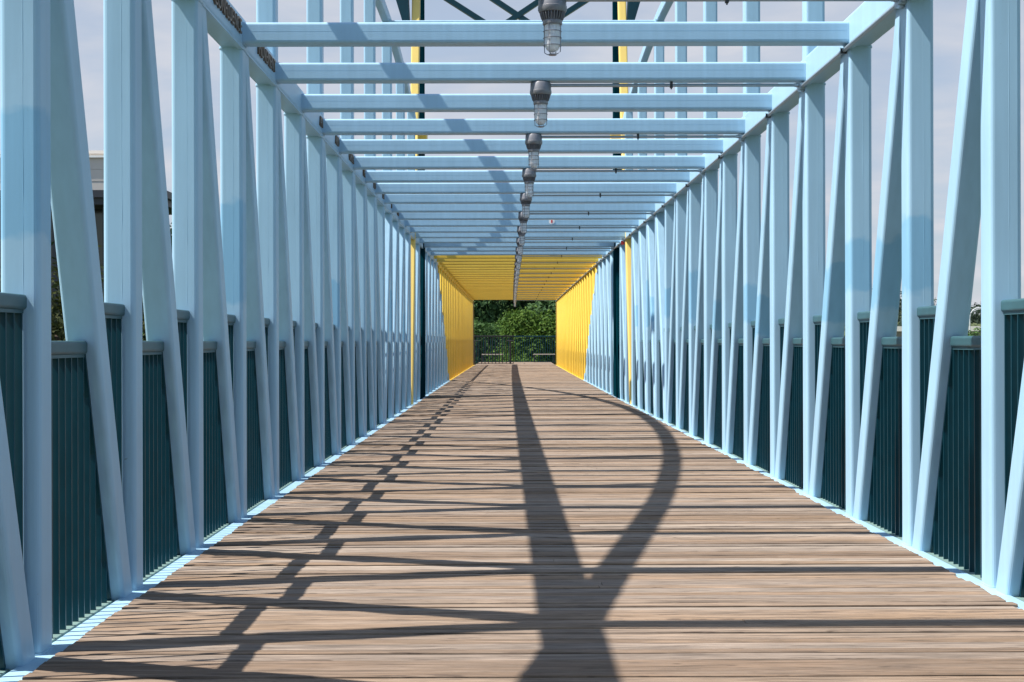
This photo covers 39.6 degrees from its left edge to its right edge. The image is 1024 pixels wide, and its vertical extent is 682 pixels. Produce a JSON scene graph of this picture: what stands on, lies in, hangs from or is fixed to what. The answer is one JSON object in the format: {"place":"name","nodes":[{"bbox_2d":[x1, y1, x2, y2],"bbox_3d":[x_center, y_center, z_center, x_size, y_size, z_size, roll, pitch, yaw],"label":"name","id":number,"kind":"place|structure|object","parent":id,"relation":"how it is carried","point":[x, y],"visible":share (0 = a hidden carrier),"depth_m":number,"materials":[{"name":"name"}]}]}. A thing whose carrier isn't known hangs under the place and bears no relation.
{"place":"outdoors","nodes":[
{"label":"outdoors","id":0,"kind":"place"},
{"bbox_2d":[0,239,145,340],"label":"tree","id":1,"kind":"object","parent":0,"point":[58,329],"depth_m":25.07,"materials":[{"name":"green plant"}]},
{"bbox_2d":[0,150,171,328],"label":"building","id":2,"kind":"structure","parent":0,"point":[96,158],"depth_m":59.94,"materials":[{"name":"grey concrete"}]},
{"bbox_2d":[142,223,171,339],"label":"tree","id":3,"kind":"object","parent":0,"point":[144,336],"depth_m":66.25,"materials":[{"name":"green plant"}]},
{"bbox_2d":[474,300,504,331],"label":"tree","id":4,"kind":"object","parent":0,"point":[486,310],"visible":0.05,"depth_m":147.66,"materials":[{"name":"green plant"}]},
{"bbox_2d":[474,317,518,362],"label":"tree","id":5,"kind":"object","parent":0,"point":[487,329],"visible":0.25,"depth_m":120.09,"materials":[{"name":"green plant"}]},
{"bbox_2d":[485,353,537,361],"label":"tree","id":6,"kind":"object","parent":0,"point":[518,359],"visible":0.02,"depth_m":99.75,"materials":[{"name":"green plant"}]},
{"bbox_2d":[0,0,1023,313],"label":"sky","id":7,"kind":"structure","parent":0,"point":[949,16],"materials":[{"name":"white"}]},
{"bbox_2d":[0,0,1023,681],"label":"footbridge","id":8,"kind":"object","parent":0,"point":[286,228],"visible":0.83,"depth_m":8.61,"materials":[{"name":"blue paint"}]},
{"bbox_2d":[0,292,407,677],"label":"railing","id":9,"kind":"object","parent":8,"relation":"on","point":[81,592],"visible":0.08,"depth_m":5.96,"materials":[{"name":"teal metal"}]},
{"bbox_2d":[514,262,520,275],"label":"caged lamp","id":10,"kind":"object","parent":8,"relation":"hanging from","point":[518,272],"visible":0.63,"depth_m":32.14,"materials":[{"name":"metal"}]},
{"bbox_2d":[515,255,520,269],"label":"caged lamp","id":11,"kind":"object","parent":8,"relation":"hanging from","point":[517,266],"visible":0.59,"depth_m":29.66,"materials":[{"name":"metal"}]},
{"bbox_2d":[515,247,521,263],"bbox_3d":[0.138,-1.637,27.212,0.151,0.312,0.151,0,0,0],"label":"caged lamp","id":12,"kind":"object","parent":8,"relation":"hanging from","point":[519,259],"visible":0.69,"depth_m":27.18,"materials":[{"name":"metal"}]},
{"bbox_2d":[516,238,522,255],"bbox_3d":[0.145,-1.637,24.732,0.151,0.312,0.151,0,0,0],"label":"caged lamp","id":13,"kind":"object","parent":8,"relation":"hanging from","point":[520,249],"visible":0.76,"depth_m":24.70,"materials":[{"name":"metal"}]},
{"bbox_2d":[517,226,525,245],"bbox_3d":[0.152,-1.637,22.252,0.151,0.312,0.151,0,0,0],"label":"caged lamp","id":14,"kind":"object","parent":8,"relation":"hanging from","point":[521,239],"visible":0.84,"depth_m":22.21,"materials":[{"name":"metal"}]},
{"bbox_2d":[518,212,528,234],"bbox_3d":[0.160,-1.637,19.772,0.151,0.312,0.151,0,0,0],"label":"caged lamp","id":15,"kind":"object","parent":8,"relation":"hanging from","point":[523,225],"visible":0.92,"depth_m":19.73,"materials":[{"name":"metal"}]},
{"bbox_2d":[520,193,531,218],"bbox_3d":[0.169,-1.637,17.292,0.151,0.312,0.151,0,0,0],"label":"caged lamp","id":16,"kind":"object","parent":8,"relation":"hanging from","point":[525,202],"visible":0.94,"depth_m":17.25,"materials":[{"name":"metal"}]},
{"bbox_2d":[522,168,535,198],"bbox_3d":[0.178,-1.637,14.812,0.151,0.312,0.151,0,0,0],"label":"caged lamp","id":17,"kind":"object","parent":8,"relation":"hanging from","point":[528,176],"visible":0.99,"depth_m":14.77,"materials":[{"name":"metal"}]},
{"bbox_2d":[525,133,541,169],"bbox_3d":[0.188,-1.637,12.332,0.151,0.312,0.151,0,0,0],"label":"caged lamp","id":18,"kind":"object","parent":8,"relation":"hanging from","point":[533,142],"visible":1,"depth_m":12.29,"materials":[{"name":"metal"}]},
{"bbox_2d":[516,300,555,300],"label":"conduit","id":19,"kind":"object","parent":8,"relation":"attached to","point":[535,300],"visible":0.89,"depth_m":61.92,"materials":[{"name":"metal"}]},
{"bbox_2d":[517,298,557,298],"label":"conduit","id":20,"kind":"object","parent":8,"relation":"attached to","point":[537,298],"visible":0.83,"depth_m":59.44,"materials":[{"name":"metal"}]},
{"bbox_2d":[517,292,563,292],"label":"conduit","id":21,"kind":"object","parent":8,"relation":"attached to","point":[540,292],"visible":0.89,"depth_m":52.00,"materials":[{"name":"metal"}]},
{"bbox_2d":[530,81,551,127],"bbox_3d":[0.199,-1.637,9.852,0.151,0.312,0.151,0,0,0],"label":"caged lamp","id":22,"kind":"object","parent":8,"relation":"hanging from","point":[540,92],"visible":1,"depth_m":9.81,"materials":[{"name":"metal"}]},
{"bbox_2d":[518,287,568,287],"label":"conduit","id":23,"kind":"object","parent":8,"relation":"attached to","point":[543,287],"visible":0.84,"depth_m":47.04,"materials":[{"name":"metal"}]},
{"bbox_2d":[518,284,572,284],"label":"conduit","id":24,"kind":"object","parent":8,"relation":"attached to","point":[545,284],"visible":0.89,"depth_m":44.56,"materials":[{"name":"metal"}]},
{"bbox_2d":[531,294,561,294],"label":"conduit","id":25,"kind":"object","parent":8,"relation":"attached to","point":[546,294],"visible":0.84,"depth_m":54.49,"materials":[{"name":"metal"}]},
{"bbox_2d":[518,280,575,281],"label":"conduit","id":26,"kind":"object","parent":8,"relation":"attached to","point":[544,281],"visible":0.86,"depth_m":42.09,"materials":[{"name":"metal"}]},
{"bbox_2d":[519,277,579,277],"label":"conduit","id":27,"kind":"object","parent":8,"relation":"attached to","point":[549,277],"visible":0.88,"depth_m":39.60,"materials":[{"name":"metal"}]},
{"bbox_2d":[538,0,566,55],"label":"caged lamp","id":28,"kind":"object","parent":8,"relation":"hanging from","point":[552,13],"visible":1,"depth_m":7.33,"materials":[{"name":"clear glass"}]},
{"bbox_2d":[520,272,584,273],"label":"conduit","id":29,"kind":"object","parent":8,"relation":"attached to","point":[552,273],"visible":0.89,"depth_m":37.12,"materials":[{"name":"metal"}]},
{"bbox_2d":[520,267,589,268],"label":"conduit","id":30,"kind":"object","parent":8,"relation":"attached to","point":[554,268],"visible":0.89,"depth_m":34.64,"materials":[{"name":"metal"}]},
{"bbox_2d":[521,262,596,263],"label":"conduit","id":31,"kind":"object","parent":8,"relation":"attached to","point":[558,262],"visible":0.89,"depth_m":32.16,"materials":[{"name":"metal"}]},
{"bbox_2d":[522,255,603,257],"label":"conduit","id":32,"kind":"object","parent":8,"relation":"attached to","point":[561,256],"visible":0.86,"depth_m":29.68,"materials":[{"name":"metal"}]},
{"bbox_2d":[523,247,612,249],"bbox_3d":[1.069,-1.769,27.211,1.762,0.052,0.029,0,0,0],"label":"conduit","id":33,"kind":"object","parent":8,"relation":"attached to","point":[566,248],"visible":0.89,"depth_m":27.20,"materials":[{"name":"metal"}]},
{"bbox_2d":[525,238,622,240],"bbox_3d":[1.075,-1.769,24.731,1.762,0.052,0.029,0,0,0],"label":"conduit","id":34,"kind":"object","parent":8,"relation":"attached to","point":[572,239],"visible":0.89,"depth_m":24.73,"materials":[{"name":"metal"}]},
{"bbox_2d":[527,226,635,229],"bbox_3d":[1.083,-1.769,22.251,1.762,0.052,0.029,0,0,0],"label":"conduit","id":35,"kind":"object","parent":8,"relation":"attached to","point":[579,227],"visible":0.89,"depth_m":22.24,"materials":[{"name":"metal"}]},
{"bbox_2d":[530,212,651,215],"bbox_3d":[1.091,-1.769,19.771,1.762,0.052,0.029,0,0,0],"label":"conduit","id":36,"kind":"object","parent":8,"relation":"attached to","point":[588,213],"visible":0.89,"depth_m":19.76,"materials":[{"name":"metal"}]},
{"bbox_2d":[532,193,672,197],"bbox_3d":[1.099,-1.769,17.291,1.762,0.052,0.029,0,0,0],"label":"conduit","id":37,"kind":"object","parent":8,"relation":"attached to","point":[600,195],"visible":0.89,"depth_m":17.28,"materials":[{"name":"metal"}]},
{"bbox_2d":[536,168,700,172],"bbox_3d":[1.109,-1.769,14.811,1.762,0.052,0.029,0,0,0],"label":"conduit","id":38,"kind":"object","parent":8,"relation":"attached to","point":[616,170],"visible":1,"depth_m":14.80,"materials":[{"name":"metal"}]},
{"bbox_2d":[542,134,739,139],"bbox_3d":[1.119,-1.769,12.331,1.762,0.052,0.029,0,0,0],"label":"conduit","id":39,"kind":"object","parent":8,"relation":"attached to","point":[637,136],"visible":1,"depth_m":12.32,"materials":[{"name":"metal"}]},
{"bbox_2d":[551,81,798,88],"bbox_3d":[1.129,-1.769,9.851,1.762,0.052,0.029,0,0,0],"label":"conduit","id":40,"kind":"object","parent":8,"relation":"attached to","point":[671,85],"visible":1,"depth_m":9.84,"materials":[{"name":"metal"}]},
{"bbox_2d":[555,0,905,301],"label":"conduit","id":41,"kind":"object","parent":8,"relation":"attached to","point":[899,4],"visible":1,"depth_m":10.33,"materials":[{"name":"metal"}]},
{"bbox_2d":[566,0,897,4],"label":"beam","id":42,"kind":"structure","parent":8,"relation":"attached to","point":[726,1],"depth_m":7.37,"materials":[{"name":"metal"}]},
{"bbox_2d":[597,298,1023,601],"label":"railing","id":43,"kind":"object","parent":8,"relation":"on","point":[956,539],"visible":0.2,"depth_m":7.83,"materials":[{"name":"teal metal"}]},
{"bbox_2d":[494,300,536,323],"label":"tree","id":44,"kind":"object","parent":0,"point":[508,304],"visible":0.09,"depth_m":156.95,"materials":[{"name":"green plant"}]},
{"bbox_2d":[17,362,1023,681],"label":"deck","id":45,"kind":"structure","parent":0,"point":[515,522],"depth_m":6.27,"materials":[{"name":"brown wood"}]},
{"bbox_2d":[474,340,477,364],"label":"handrail post","id":46,"kind":"object","parent":45,"relation":"on","point":[474,351],"visible":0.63,"depth_m":65.17,"materials":[{"name":"black metal"}]},
{"bbox_2d":[474,335,513,363],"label":"railing","id":47,"kind":"object","parent":45,"relation":"on","point":[502,336],"visible":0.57,"depth_m":65.71,"materials":[{"name":"black metal"}]},
{"bbox_2d":[507,340,513,363],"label":"handrail post","id":48,"kind":"object","parent":45,"relation":"on","point":[510,350],"visible":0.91,"depth_m":65.18,"materials":[{"name":"black metal"}]},
{"bbox_2d":[476,336,555,362],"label":"railing","id":49,"kind":"object","parent":45,"relation":"on","point":[522,348],"visible":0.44,"depth_m":70.80,"materials":[{"name":"black metal"}]},
{"bbox_2d":[396,0,639,404],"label":"pylon","id":50,"kind":"object","parent":45,"relation":"on","point":[618,13],"visible":0.2,"depth_m":26.40,"materials":[{"name":"yellow metal"}]},
{"bbox_2d":[533,354,554,362],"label":"bench","id":51,"kind":"object","parent":45,"relation":"on","point":[546,354],"visible":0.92,"depth_m":69.99,"materials":[{"name":"grey wood"}]},
{"bbox_2d":[485,304,555,364],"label":"tree","id":52,"kind":"object","parent":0,"point":[523,322],"visible":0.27,"depth_m":106.17,"materials":[{"name":"green plant"}]},
{"bbox_2d":[515,301,555,331],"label":"tree","id":53,"kind":"object","parent":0,"point":[545,305],"visible":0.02,"depth_m":152.57,"materials":[{"name":"green plant"}]},
{"bbox_2d":[143,311,980,335],"bbox_3d":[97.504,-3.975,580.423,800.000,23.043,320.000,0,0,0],"label":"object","id":54,"kind":"structure","parent":0,"point":[974,324],"depth_m":502.74,"materials":[{"name":"green plant"}]},
{"bbox_2d":[844,291,980,336],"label":"woods","id":55,"kind":"object","parent":54,"relation":"on","point":[975,317],"visible":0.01,"depth_m":511.39,"materials":[{"name":"green plant"}]},
{"bbox_2d":[896,326,980,336],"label":"building","id":56,"kind":"structure","parent":0,"point":[899,331],"depth_m":171.84,"materials":[{"name":"white"}]},
{"bbox_2d":[968,327,980,335],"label":"tree","id":57,"kind":"object","parent":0,"point":[970,333],"depth_m":143.24,"materials":[{"name":"green plant"}]},
{"bbox_2d":[969,307,980,329],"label":"street lamp","id":58,"kind":"object","parent":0,"point":[970,315],"visible":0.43,"depth_m":150.18,"materials":[{"name":"white metal"}]}
]}

